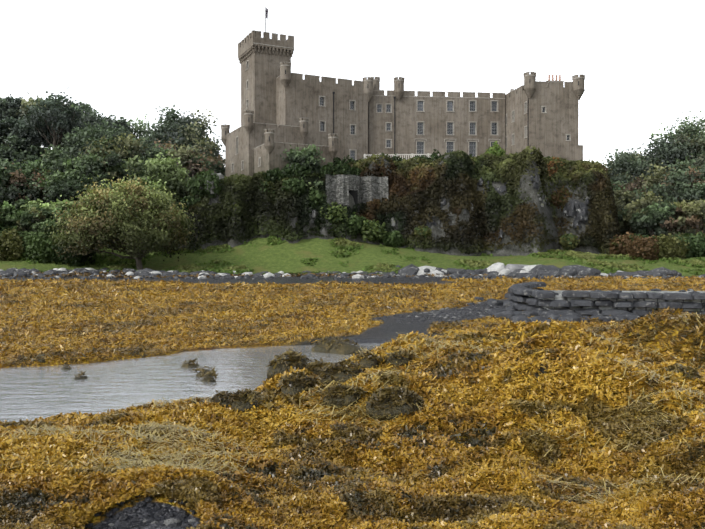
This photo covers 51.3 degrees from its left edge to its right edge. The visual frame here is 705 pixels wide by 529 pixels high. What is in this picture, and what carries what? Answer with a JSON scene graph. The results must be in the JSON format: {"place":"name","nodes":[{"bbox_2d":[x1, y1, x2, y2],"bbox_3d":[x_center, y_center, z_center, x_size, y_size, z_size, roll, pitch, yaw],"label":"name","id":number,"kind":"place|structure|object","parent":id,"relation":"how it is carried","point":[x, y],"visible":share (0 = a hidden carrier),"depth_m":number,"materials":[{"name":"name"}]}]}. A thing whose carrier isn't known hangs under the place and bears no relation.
{"place":"outdoors","nodes":[
{"label":"outdoors","id":0,"kind":"place"},
{"bbox_2d":[0,145,704,528],"bbox_3d":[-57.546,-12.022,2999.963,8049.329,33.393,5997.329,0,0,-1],"label":"terrain","id":1,"kind":"structure","parent":0,"point":[262,257],"depth_m":41.05,"materials":[{"name":"plant"}]},
{"bbox_2d":[44,169,201,269],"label":"tree","id":2,"kind":"object","parent":1,"relation":"on","point":[85,227],"depth_m":85.91,"materials":[{"name":"green plant"}]},
{"bbox_2d":[0,343,382,421],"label":"water pool","id":3,"kind":"structure","parent":1,"relation":"on","point":[30,393],"depth_m":17.57,"materials":[{"name":"white liquid"}]},
{"bbox_2d":[1,299,510,528],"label":"wet pebbles","id":4,"kind":"object","parent":1,"relation":"on","point":[171,521],"visible":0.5,"depth_m":4.76,"materials":[{"name":"grey stone"}]},
{"bbox_2d":[0,91,704,266],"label":"woodland","id":5,"kind":"object","parent":1,"relation":"on","point":[92,140],"depth_m":113.97,"materials":[{"name":"green plant"}]},
{"bbox_2d":[0,270,704,528],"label":"seaweed fronds","id":6,"kind":"object","parent":1,"relation":"on","point":[98,460],"visible":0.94,"depth_m":7.84,"materials":[{"name":"plant"}]},
{"bbox_2d":[0,262,704,279],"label":"shore boulders","id":7,"kind":"object","parent":1,"relation":"on","point":[494,270],"visible":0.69,"depth_m":77.45,"materials":[{"name":"grey stone"}]},
{"bbox_2d":[38,339,695,420],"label":"seaweed clumps","id":8,"kind":"object","parent":1,"relation":"on","point":[349,399],"visible":0.42,"depth_m":9.76,"materials":[{"name":"brown plant"}]},
{"bbox_2d":[166,152,616,255],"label":"ivy","id":9,"kind":"object","parent":1,"relation":"on","point":[508,250],"depth_m":102.89,"materials":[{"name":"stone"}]},
{"bbox_2d":[4,141,704,275],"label":"shrubbery","id":10,"kind":"object","parent":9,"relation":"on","point":[299,174],"visible":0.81,"depth_m":102.61,"materials":[{"name":"green plant"}]},
{"bbox_2d":[326,174,387,205],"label":"sea gate wall","id":11,"kind":"structure","parent":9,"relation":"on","point":[340,188],"depth_m":103.63,"materials":[{"name":"grey stone"}]},
{"bbox_2d":[221,7,584,177],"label":"castle","id":12,"kind":"structure","parent":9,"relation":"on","point":[283,107],"depth_m":121.21,"materials":[{"name":"stone"}]},
{"bbox_2d":[199,172,610,237],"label":"crag outcrops","id":13,"kind":"object","parent":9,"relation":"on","point":[576,210],"visible":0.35,"depth_m":104.26,"materials":[{"name":"grey stone"}]},
{"bbox_2d":[467,282,704,322],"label":"stone jetty","id":14,"kind":"object","parent":1,"relation":"on","point":[530,299],"visible":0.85,"depth_m":34.60,"materials":[{"name":"grey stone"}]},
{"bbox_2d":[0,0,704,166],"label":"sky","id":15,"kind":"structure","parent":0,"point":[642,62],"materials":[{"name":"white"}]}
]}

